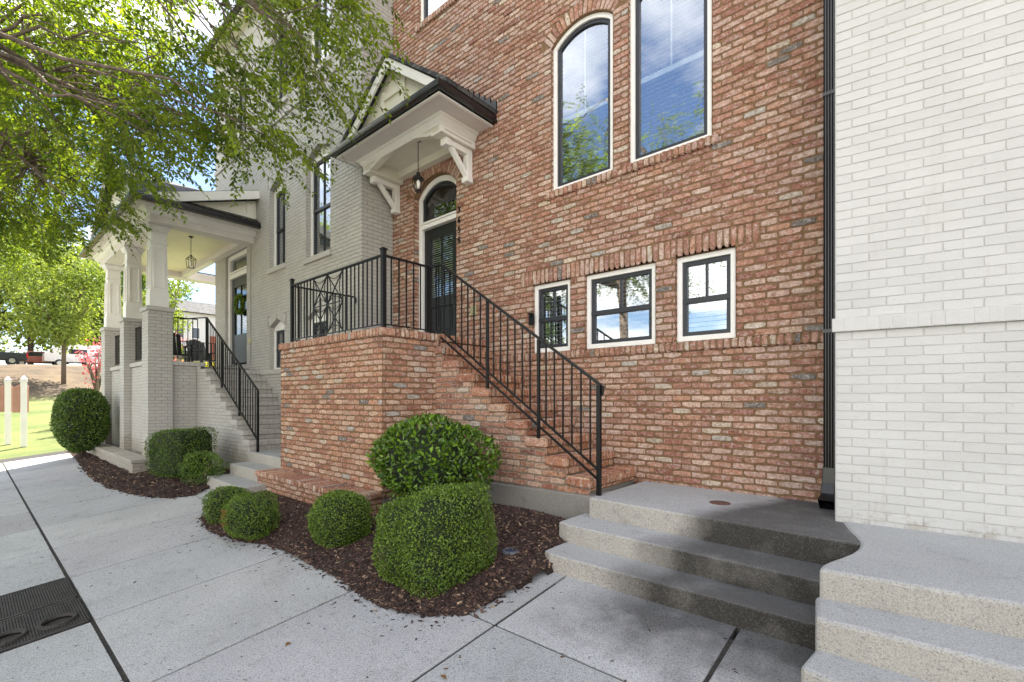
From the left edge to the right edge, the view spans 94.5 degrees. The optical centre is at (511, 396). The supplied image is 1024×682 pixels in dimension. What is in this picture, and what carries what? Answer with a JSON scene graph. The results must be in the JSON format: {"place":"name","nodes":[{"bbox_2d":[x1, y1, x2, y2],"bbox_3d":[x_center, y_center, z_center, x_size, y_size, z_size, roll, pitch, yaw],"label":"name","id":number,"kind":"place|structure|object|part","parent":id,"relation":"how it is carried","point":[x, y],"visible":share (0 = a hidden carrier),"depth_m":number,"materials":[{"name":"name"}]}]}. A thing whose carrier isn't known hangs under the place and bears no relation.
{"place":"outdoors","nodes":[
{"label":"outdoors","id":0,"kind":"place"},
{"bbox_2d":[0,0,234,365],"label":"sky","id":1,"kind":"structure","parent":0,"point":[206,294],"materials":[{"name":"white"}]},
{"bbox_2d":[173,332,186,361],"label":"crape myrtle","id":2,"kind":"object","parent":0,"point":[179,357],"visible":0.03,"depth_m":17.15,"materials":[{"name":"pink plant"}]},
{"bbox_2d":[0,450,733,681],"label":"joint","id":3,"kind":"object","parent":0,"point":[119,668],"visible":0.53,"depth_m":3.58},
{"bbox_2d":[0,364,735,638],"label":"ground","id":4,"kind":"structure","parent":0,"point":[46,386],"depth_m":30.68,"materials":[{"name":"green plant"}]},
{"bbox_2d":[0,352,27,364],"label":"pickup truck","id":5,"kind":"object","parent":4,"relation":"on","point":[8,358],"visible":0.94,"depth_m":44.82,"materials":[{"name":"grey paint"}]},
{"bbox_2d":[0,376,28,446],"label":"wooden sign","id":6,"kind":"object","parent":4,"relation":"on","point":[15,399],"visible":1,"depth_m":15.00,"materials":[{"name":"white wood"}]},
{"bbox_2d":[0,215,34,300],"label":"hill tree","id":7,"kind":"object","parent":4,"relation":"on","point":[11,259],"visible":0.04,"depth_m":49.29,"materials":[{"name":"green plant"}]},
{"bbox_2d":[0,186,44,244],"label":"street tree","id":8,"kind":"object","parent":4,"relation":"on","point":[23,225],"visible":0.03,"depth_m":14.57,"materials":[{"name":"green plant"}]},
{"bbox_2d":[16,351,69,363],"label":"red car","id":9,"kind":"object","parent":4,"relation":"on","point":[34,356],"visible":0.23,"depth_m":48.83,"materials":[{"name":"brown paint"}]},
{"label":"window","id":10,"kind":"part","parent":9,"relation":"part of","materials":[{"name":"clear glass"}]},
{"bbox_2d":[0,210,103,364],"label":"hill tree","id":11,"kind":"object","parent":4,"relation":"on","point":[30,346],"visible":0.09,"depth_m":54.05,"materials":[{"name":"green plant"}]},
{"bbox_2d":[0,240,122,383],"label":"lawn tree","id":12,"kind":"object","parent":4,"relation":"on","point":[61,329],"visible":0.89,"depth_m":34.95,"materials":[{"name":"green plant"}]},
{"bbox_2d":[42,345,100,364],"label":"camper van","id":13,"kind":"object","parent":4,"relation":"on","point":[54,358],"visible":0.33,"depth_m":48.41,"materials":[{"name":"white paint"}]},
{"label":"window","id":14,"kind":"part","parent":13,"relation":"part of","materials":[{"name":"black glass"}]},
{"bbox_2d":[74,337,100,390],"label":"crape myrtle","id":15,"kind":"object","parent":4,"relation":"on","point":[96,381],"visible":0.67,"depth_m":20.42,"materials":[{"name":"pink plant"}]},
{"bbox_2d":[75,352,100,365],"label":"white car","id":16,"kind":"object","parent":4,"relation":"on","point":[78,361],"visible":0.2,"depth_m":47.58,"materials":[{"name":"white paint"}]},
{"bbox_2d":[83,289,145,345],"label":"hill tree","id":17,"kind":"object","parent":4,"relation":"on","point":[95,319],"visible":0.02,"depth_m":53.34,"materials":[{"name":"green plant"}]},
{"bbox_2d":[44,246,199,345],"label":"hill tree","id":18,"kind":"object","parent":4,"relation":"on","point":[143,283],"visible":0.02,"depth_m":57.13,"materials":[{"name":"green plant"}]},
{"bbox_2d":[142,274,194,361],"bbox_3d":[-15.211,-2.099,20.709,2.761,6.723,2.612,0,0,41],"label":"side tree","id":19,"kind":"object","parent":4,"relation":"on","point":[178,294],"visible":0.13,"depth_m":20.64,"materials":[{"name":"green plant"}]},
{"bbox_2d":[78,167,260,473],"bbox_3d":[-8.475,-1.885,12.632,6.906,6.890,3.980,0,0,41],"label":"front porch","id":20,"kind":"object","parent":4,"relation":"on","point":[153,390],"visible":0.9,"depth_m":10.50,"materials":[{"name":"grey paint"}]},
{"bbox_2d":[115,316,214,366],"bbox_3d":[-8.153,-1.246,12.380,4.800,0.887,2.810,0,0,41],"label":"porch railing","id":21,"kind":"object","parent":20,"relation":"attached to","point":[117,349],"visible":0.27,"depth_m":10.93,"materials":[{"name":"black metal"}]},
{"bbox_2d":[173,333,195,361],"bbox_3d":[-8.115,-1.135,11.315,0.760,0.950,0.780,0,0,41],"label":"porch chair","id":22,"kind":"object","parent":20,"relation":"on","point":[179,347],"visible":0.23,"depth_m":11.59,"materials":[{"name":"black metal"}]},
{"bbox_2d":[186,236,195,268],"bbox_3d":[-7.406,-3.337,10.927,0.175,0.725,0.175,0,0,41],"label":"pendant lantern","id":23,"kind":"object","parent":20,"relation":"hanging from","point":[191,262],"visible":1,"depth_m":10.92,"materials":[{"name":"black metal"}]},
{"bbox_2d":[183,339,214,366],"bbox_3d":[-8.499,-1.135,13.084,0.760,0.950,0.780,0,0,21],"label":"porch chair","id":24,"kind":"object","parent":20,"relation":"on","point":[201,351],"visible":0.59,"depth_m":13.09,"materials":[{"name":"black wood"}]},
{"bbox_2d":[169,298,214,364],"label":"townhouse","id":25,"kind":"structure","parent":4,"relation":"on","point":[193,309],"depth_m":59.91,"materials":[{"name":"white"}]},
{"bbox_2d":[191,327,199,339],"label":"window","id":26,"kind":"structure","parent":25,"relation":"in","point":[194,328],"depth_m":59.44,"materials":[{"name":"white"}]},
{"bbox_2d":[207,449,286,493],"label":"concrete steps","id":27,"kind":"structure","parent":4,"relation":"on","point":[242,474],"depth_m":7.59,"materials":[{"name":"grey concrete"}]},
{"bbox_2d":[179,317,258,451],"bbox_3d":[-5.639,-0.360,9.215,3.361,2.620,0.282,0,0,36],"label":"stair railing","id":28,"kind":"object","parent":27,"relation":"on","point":[221,379],"visible":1,"depth_m":8.89,"materials":[{"name":"black metal"}]},
{"bbox_2d":[199,0,392,401],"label":"gray townhouse","id":29,"kind":"structure","parent":4,"relation":"on","point":[347,220],"depth_m":9.50,"materials":[{"name":"brick"}]},
{"bbox_2d":[233,293,245,315],"bbox_3d":[-6.702,-2.278,11.638,0.556,0.553,0.182,0,0,41],"label":"wreath","id":30,"kind":"object","parent":29,"relation":"attached to","point":[238,297],"depth_m":11.58,"materials":[{"name":"green plant"}]},
{"bbox_2d":[232,274,246,363],"bbox_3d":[-6.690,-1.905,11.755,1.120,2.130,0.090,0,0,41],"label":"door","id":31,"kind":"structure","parent":29,"relation":"in","point":[239,341],"depth_m":11.81,"materials":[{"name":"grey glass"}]},
{"bbox_2d":[237,76,245,136],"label":"window","id":32,"kind":"structure","parent":29,"relation":"in","point":[239,80],"depth_m":11.76,"materials":[{"name":"clear glass"}]},
{"bbox_2d":[249,245,250,363],"bbox_3d":[-6.086,-2.160,11.002,0.021,2.800,0.024,0,0,41],"label":"conduit","id":33,"kind":"object","parent":29,"relation":"attached to","point":[249,302],"visible":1,"depth_m":11.00,"materials":[{"name":"grey paint"}]},
{"bbox_2d":[274,180,284,266],"bbox_3d":[-4.911,-3.720,10.190,0.760,1.879,0.090,0,0,41],"label":"window","id":34,"kind":"structure","parent":29,"relation":"in","point":[279,208],"depth_m":10.34,"materials":[{"name":"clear glass"}]},
{"bbox_2d":[277,28,286,100],"bbox_3d":[-4.820,-7.065,10.111,0.720,1.690,0.090,0,0,41],"label":"window","id":35,"kind":"structure","parent":29,"relation":"in","point":[281,95],"depth_m":10.27,"materials":[{"name":"clear glass"}]},
{"bbox_2d":[274,319,309,368],"bbox_3d":[-4.661,-1.135,10.509,0.920,1.190,0.900,0,0,41],"label":"window","id":36,"kind":"structure","parent":29,"relation":"in","point":[279,329],"depth_m":10.35,"materials":[{"name":"clear glass"}]},
{"bbox_2d":[311,312,325,337],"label":"window","id":37,"kind":"structure","parent":29,"relation":"in","point":[323,331],"depth_m":9.25,"materials":[{"name":"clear glass"}]},
{"bbox_2d":[311,146,329,255],"bbox_3d":[-3.311,-3.725,9.342,1.130,2.190,0.900,0,0,41],"label":"window","id":38,"kind":"structure","parent":29,"relation":"in","point":[320,202],"depth_m":9.25,"materials":[{"name":"clear glass"}]},
{"bbox_2d":[312,0,329,67],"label":"window","id":39,"kind":"structure","parent":29,"relation":"in","point":[313,40],"depth_m":9.18,"materials":[{"name":"clear glass"}]},
{"bbox_2d":[393,0,822,502],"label":"brick townhouse","id":40,"kind":"structure","parent":4,"relation":"on","point":[638,201],"depth_m":5.35,"materials":[{"name":"red brick"}]},
{"bbox_2d":[329,51,497,214],"bbox_3d":[-1.595,-4.131,7.236,2.738,1.862,1.100,0,0,41],"label":"door canopy","id":41,"kind":"object","parent":40,"relation":"attached to","point":[441,117],"visible":0.96,"depth_m":6.97,"materials":[{"name":"white wood"}]},
{"bbox_2d":[412,141,423,192],"bbox_3d":[-1.409,-3.470,7.115,0.185,0.780,0.167,0,0,41],"label":"pendant lantern","id":42,"kind":"object","parent":41,"relation":"hanging from","point":[418,178],"visible":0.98,"depth_m":7.09,"materials":[{"name":"black metal"}]},
{"bbox_2d":[421,0,446,21],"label":"window","id":43,"kind":"structure","parent":40,"relation":"in","point":[428,7],"depth_m":7.93,"materials":[{"name":"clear glass"}]},
{"bbox_2d":[425,221,455,335],"bbox_3d":[-1.156,-1.845,7.802,0.855,1.950,0.120,0,0,41],"label":"door","id":44,"kind":"structure","parent":40,"relation":"in","point":[447,229],"depth_m":7.80,"materials":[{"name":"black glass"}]},
{"bbox_2d":[457,206,459,242],"bbox_3d":[-0.815,-2.647,7.273,0.058,0.557,0.012,0,0,41],"label":"house number","id":45,"kind":"object","parent":40,"relation":"attached to","point":[458,239],"visible":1,"depth_m":7.27,"materials":[{"name":"black metal"}]},
{"bbox_2d":[470,305,476,314],"bbox_3d":[-0.573,-1.290,7.050,0.110,0.140,0.044,0,0,41],"label":"outlet box","id":46,"kind":"object","parent":40,"relation":"attached to","point":[471,310],"visible":0.73,"depth_m":7.03,"materials":[{"name":"beige plastic"}]},
{"bbox_2d":[527,313,533,325],"bbox_3d":[0.247,-1.040,6.324,0.080,0.160,0.069,0,0,41],"label":"wall light","id":47,"kind":"object","parent":40,"relation":"attached to","point":[531,318],"visible":1,"depth_m":6.31,"materials":[{"name":"black metal"}]},
{"bbox_2d":[533,278,569,352],"bbox_3d":[0.822,-1.040,6.515,0.790,1.000,0.900,0,0,41],"label":"window","id":48,"kind":"structure","parent":40,"relation":"in","point":[540,290],"depth_m":6.25,"materials":[{"name":"clear glass"}]},
{"bbox_2d":[552,12,612,190],"bbox_3d":[1.167,-3.680,6.222,1.085,2.140,0.900,0,0,41],"label":"window","id":49,"kind":"structure","parent":40,"relation":"in","point":[589,23],"depth_m":5.99,"materials":[{"name":"white"}]},
{"bbox_2d":[585,261,654,349],"bbox_3d":[1.555,-1.040,5.881,1.098,1.000,0.900,0,0,41],"label":"window","id":50,"kind":"structure","parent":40,"relation":"in","point":[649,269],"depth_m":5.60,"materials":[{"name":"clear glass"}]},
{"bbox_2d":[630,0,711,162],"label":"window","id":51,"kind":"structure","parent":40,"relation":"in","point":[637,82],"depth_m":5.28,"materials":[{"name":"white"}]},
{"bbox_2d":[676,246,754,342],"bbox_3d":[2.296,-1.040,5.240,0.798,1.000,0.900,0,0,41],"label":"window","id":52,"kind":"structure","parent":40,"relation":"in","point":[684,333],"depth_m":4.97,"materials":[{"name":"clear glass"}]},
{"bbox_2d":[545,481,860,649],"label":"concrete steps","id":53,"kind":"structure","parent":4,"relation":"on","point":[753,563],"depth_m":3.49,"materials":[{"name":"grey concrete"}]},
{"bbox_2d":[709,500,730,504],"bbox_3d":[1.848,0.938,4.206,0.176,0.008,0.176,0,0,41],"label":"drain cover","id":54,"kind":"object","parent":53,"relation":"on","point":[716,502],"visible":1,"depth_m":4.21,"materials":[{"name":"brown metal"}]},
{"bbox_2d":[832,0,1023,542],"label":"white townhouse","id":55,"kind":"structure","parent":4,"relation":"on","point":[928,325],"depth_m":3.28,"materials":[{"name":"brick"}]},
{"bbox_2d":[818,0,834,509],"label":"downspout","id":56,"kind":"object","parent":55,"relation":"attached to","point":[826,499],"visible":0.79,"depth_m":4.04,"materials":[{"name":"black metal"}]},
{"bbox_2d":[0,453,814,681],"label":"sidewalk","id":57,"kind":"structure","parent":0,"point":[160,632],"depth_m":3.26,"materials":[{"name":"concrete"}]},
{"bbox_2d":[0,577,89,653],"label":"tree grate","id":58,"kind":"object","parent":57,"relation":"on","point":[62,595],"visible":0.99,"depth_m":3.72,"materials":[{"name":"metal"}]},
{"bbox_2d":[0,0,413,289],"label":"street tree","id":59,"kind":"object","parent":58,"relation":"on","point":[65,79],"visible":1,"depth_m":5.71,"materials":[{"name":"green plant"}]},
{"bbox_2d":[64,449,229,498],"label":"mulch","id":60,"kind":"object","parent":57,"relation":"on","point":[105,473],"visible":0.49,"depth_m":8.26,"materials":[{"name":"brown wood"}]},
{"bbox_2d":[49,387,111,455],"bbox_3d":[-10.545,0.589,11.593,1.504,1.689,1.133,0,0,41],"label":"round shrub","id":61,"kind":"object","parent":60,"relation":"on","point":[80,420],"visible":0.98,"depth_m":11.23,"materials":[{"name":"green plant"}]},
{"bbox_2d":[142,425,218,477],"bbox_3d":[-5.881,0.993,8.417,1.302,1.022,0.855,0,0,29],"label":"clipped hedge","id":62,"kind":"object","parent":60,"relation":"on","point":[169,450],"visible":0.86,"depth_m":8.10,"materials":[{"name":"green plant"}]},
{"bbox_2d":[177,450,228,484],"bbox_3d":[-5.099,1.192,7.790,0.748,0.663,0.788,0,0,-17],"label":"straggly shrub","id":63,"kind":"object","parent":60,"relation":"on","point":[201,466],"visible":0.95,"depth_m":7.68,"materials":[{"name":"green plant"}]},
{"bbox_2d":[196,366,280,468],"bbox_3d":[-5.381,0.390,9.690,2.982,2.100,1.102,0,0,41],"label":"porch stair","id":64,"kind":"object","parent":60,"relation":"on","point":[217,409],"visible":0.67,"depth_m":9.35,"materials":[{"name":"grey paint"}]},
{"bbox_2d":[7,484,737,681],"bbox_3d":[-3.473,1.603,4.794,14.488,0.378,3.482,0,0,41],"label":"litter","id":65,"kind":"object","parent":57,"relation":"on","point":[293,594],"visible":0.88,"depth_m":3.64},
{"bbox_2d":[195,490,566,622],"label":"mulch","id":66,"kind":"object","parent":57,"relation":"on","point":[532,536],"visible":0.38,"depth_m":4.12,"materials":[{"name":"brown wood"}]},
{"bbox_2d":[201,484,249,524],"bbox_3d":[-3.469,1.356,5.778,0.550,0.591,0.544,0,0,41],"label":"boxwood","id":67,"kind":"object","parent":66,"relation":"on","point":[218,499],"visible":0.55,"depth_m":5.61,"materials":[{"name":"green plant"}]},
{"bbox_2d":[220,489,282,540],"bbox_3d":[-2.826,1.332,5.144,0.656,0.621,0.602,0,0,41],"label":"boxwood","id":68,"kind":"object","parent":66,"relation":"on","point":[250,516],"visible":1,"depth_m":4.97,"materials":[{"name":"green plant"}]},
{"bbox_2d":[304,487,372,548],"bbox_3d":[-1.727,1.273,4.769,0.612,0.718,0.598,0,0,41],"label":"boxwood","id":69,"kind":"object","parent":66,"relation":"on","point":[340,518],"visible":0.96,"depth_m":4.59,"materials":[{"name":"green plant"}]},
{"bbox_2d":[365,412,502,499],"bbox_3d":[-0.878,0.712,5.120,1.631,1.107,1.174,0,0,41],"label":"leafy shrub","id":70,"kind":"object","parent":66,"relation":"on","point":[420,455],"visible":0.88,"depth_m":4.77,"materials":[{"name":"green plant"}]},
{"bbox_2d":[367,479,501,598],"bbox_3d":[-0.621,1.143,3.838,0.948,1.020,0.890,0,0,41],"label":"boxwood","id":71,"kind":"object","parent":66,"relation":"on","point":[434,538],"visible":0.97,"depth_m":3.56,"materials":[{"name":"green plant"}]},
{"bbox_2d":[501,547,519,554],"bbox_3d":[-0.010,1.331,4.054,0.164,0.048,0.164,0,0,41],"label":"ground light","id":72,"kind":"object","parent":66,"relation":"on","point":[504,551],"visible":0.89,"depth_m":4.02,"materials":[{"name":"grey metal"}]},
{"bbox_2d":[255,327,635,518],"bbox_3d":[-1.210,0.281,6.231,5.303,2.218,2.116,0,0,41],"label":"brick stoop","id":73,"kind":"object","parent":57,"relation":"on","point":[347,398],"visible":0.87,"depth_m":5.85,"materials":[{"name":"brick"}]},
{"bbox_2d":[289,247,430,341],"bbox_3d":[-2.091,-1.311,6.812,2.466,0.978,1.120,0,0,41],"label":"iron railing","id":74,"kind":"object","parent":73,"relation":"on","point":[383,256],"visible":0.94,"depth_m":6.15,"materials":[{"name":"black metal"}]},
{"bbox_2d":[429,263,604,495],"bbox_3d":[-0.095,-0.387,5.335,2.546,2.674,0.080,0,0,41],"label":"stair railing","id":75,"kind":"object","parent":73,"relation":"on","point":[600,387],"visible":0.98,"depth_m":5.11,"materials":[{"name":"black metal"}]},
{"bbox_2d":[801,522,1023,681],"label":"concrete steps","id":76,"kind":"structure","parent":57,"relation":"on","point":[892,604],"depth_m":2.31,"materials":[{"name":"grey concrete"}]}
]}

